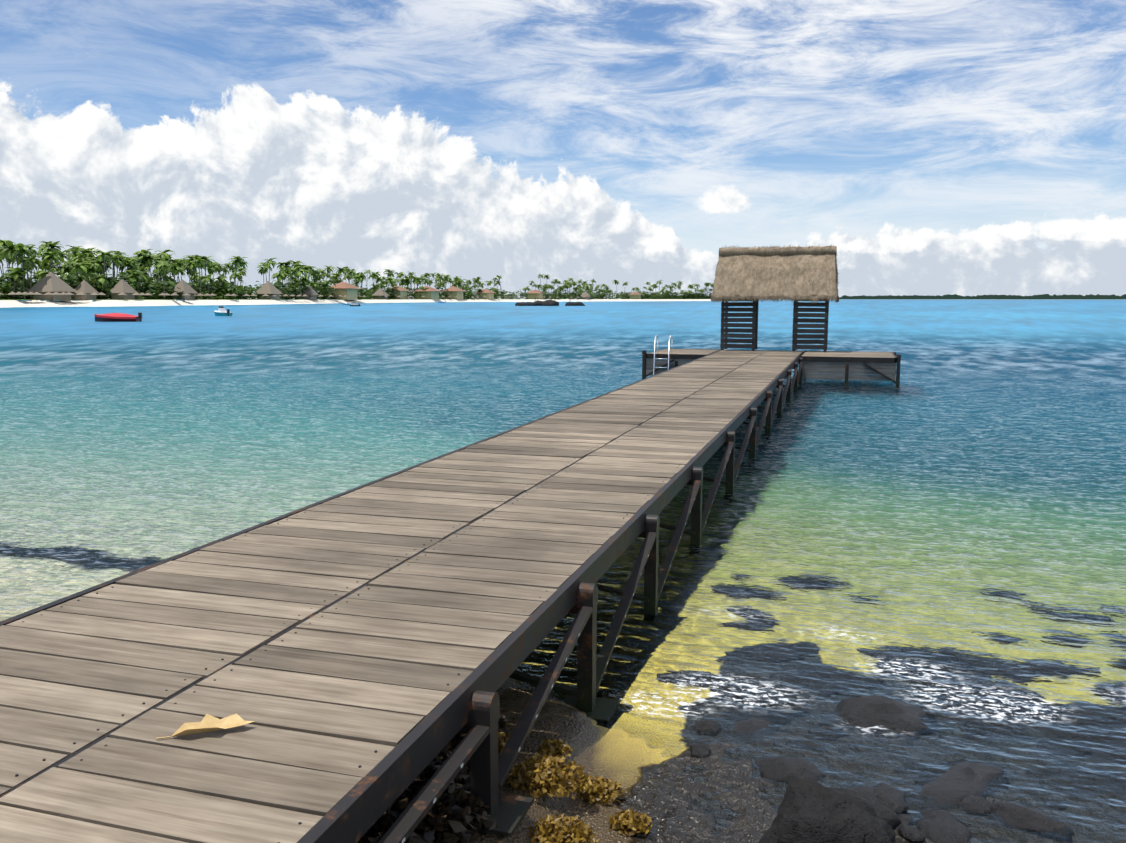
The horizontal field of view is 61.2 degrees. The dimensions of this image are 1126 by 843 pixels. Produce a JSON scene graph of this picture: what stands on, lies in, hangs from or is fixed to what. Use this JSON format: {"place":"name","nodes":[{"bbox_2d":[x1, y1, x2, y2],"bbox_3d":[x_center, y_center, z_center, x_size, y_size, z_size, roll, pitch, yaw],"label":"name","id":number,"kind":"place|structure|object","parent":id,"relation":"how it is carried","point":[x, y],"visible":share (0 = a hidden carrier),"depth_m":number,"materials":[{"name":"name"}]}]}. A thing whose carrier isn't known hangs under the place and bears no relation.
{"place":"outdoors","nodes":[
{"label":"outdoors","id":0,"kind":"place"},
{"bbox_2d":[0,299,710,307],"bbox_3d":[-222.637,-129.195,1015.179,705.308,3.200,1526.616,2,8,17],"label":"shore land","id":1,"kind":"structure","parent":0,"point":[5,303],"depth_m":398.54,"materials":[{"name":"beige soil"}]},
{"bbox_2d":[0,272,641,300],"bbox_3d":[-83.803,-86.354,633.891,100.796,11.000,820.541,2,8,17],"label":"beach huts","id":2,"kind":"object","parent":1,"relation":"on","point":[50,286],"visible":0.83,"depth_m":387.55,"materials":[{"name":"brown"}]},
{"bbox_2d":[0,272,711,298],"bbox_3d":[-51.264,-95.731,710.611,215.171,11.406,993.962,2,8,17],"label":"broadleaf trees","id":3,"kind":"object","parent":1,"relation":"on","point":[151,287],"visible":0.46,"depth_m":445.60,"materials":[{"name":"green plant"}]},
{"bbox_2d":[0,240,713,298],"bbox_3d":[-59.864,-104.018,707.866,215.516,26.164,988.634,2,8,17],"label":"palm trees","id":4,"kind":"object","parent":1,"relation":"on","point":[86,263],"visible":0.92,"depth_m":417.75,"materials":[{"name":"green plant"}]},
{"bbox_2d":[0,300,1125,842],"bbox_3d":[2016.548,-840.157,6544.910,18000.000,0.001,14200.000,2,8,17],"label":"sea water","id":5,"kind":"structure","parent":0,"point":[938,536],"depth_m":12.59,"materials":[{"name":"blue liquid"}]},
{"bbox_2d":[94,313,141,321],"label":"boat","id":6,"kind":"object","parent":5,"relation":"in","point":[116,317],"visible":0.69,"depth_m":105.64,"materials":[{"name":"red"}]},
{"bbox_2d":[214,306,232,315],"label":"teal boat","id":7,"kind":"object","parent":5,"relation":"on","point":[221,311],"visible":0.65,"depth_m":141.06,"materials":[{"name":"teal"}]},
{"bbox_2d":[0,350,804,842],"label":"jetty","id":8,"kind":"object","parent":5,"relation":"in","point":[356,656],"visible":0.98,"depth_m":4.86,"materials":[{"name":"brown wood"}]},
{"bbox_2d":[156,714,254,738],"bbox_3d":[-1.379,1.176,3.681,0.360,0.052,0.110,-2,8,-18],"label":"dry leaf on deck","id":9,"kind":"object","parent":8,"relation":"on","point":[208,723],"visible":0.93,"depth_m":3.70,"materials":[{"name":"beige plant"}]},
{"bbox_2d":[515,300,585,305],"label":"rocks","id":10,"kind":"object","parent":5,"relation":"in","point":[546,303],"visible":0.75,"depth_m":343.31,"materials":[{"name":"grey stone"}]},
{"bbox_2d":[642,335,900,386],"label":"end platform","id":11,"kind":"structure","parent":5,"relation":"in","point":[846,366],"depth_m":27.79,"materials":[{"name":"brown wood"}]},
{"bbox_2d":[720,297,828,351],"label":"louvered panels","id":12,"kind":"object","parent":11,"relation":"on","point":[726,307],"visible":0.77,"depth_m":30.76,"materials":[{"name":"black wood"}]},
{"bbox_2d":[711,244,838,302],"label":"thatched roof","id":13,"kind":"structure","parent":12,"relation":"on","point":[772,273],"depth_m":30.30,"materials":[{"name":"beige wicker"}]},
{"bbox_2d":[641,294,1125,299],"bbox_3d":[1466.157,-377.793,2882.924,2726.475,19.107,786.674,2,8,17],"label":"coast treeline","id":14,"kind":"object","parent":5,"relation":"on","point":[1012,297],"visible":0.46,"depth_m":2948.61,"materials":[{"name":"green"}]},
{"bbox_2d":[0,0,1125,298],"label":"sky","id":15,"kind":"structure","parent":0,"point":[942,147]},
{"bbox_2d":[357,677,932,842],"bbox_3d":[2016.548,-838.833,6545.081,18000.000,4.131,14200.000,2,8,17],"label":"sand","id":16,"kind":"structure","parent":0,"point":[665,796],"depth_m":4.88,"materials":[{"name":"grey sand"}]},
{"bbox_2d":[363,705,652,842],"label":"seaweed clumps","id":17,"kind":"object","parent":16,"relation":"on","point":[461,819],"visible":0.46,"depth_m":4.33,"materials":[{"name":"plant"}]},
{"bbox_2d":[689,686,1067,842],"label":"shore rocks","id":18,"kind":"object","parent":16,"relation":"on","point":[811,809],"visible":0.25,"depth_m":4.62,"materials":[{"name":"grey stone"}]}
]}

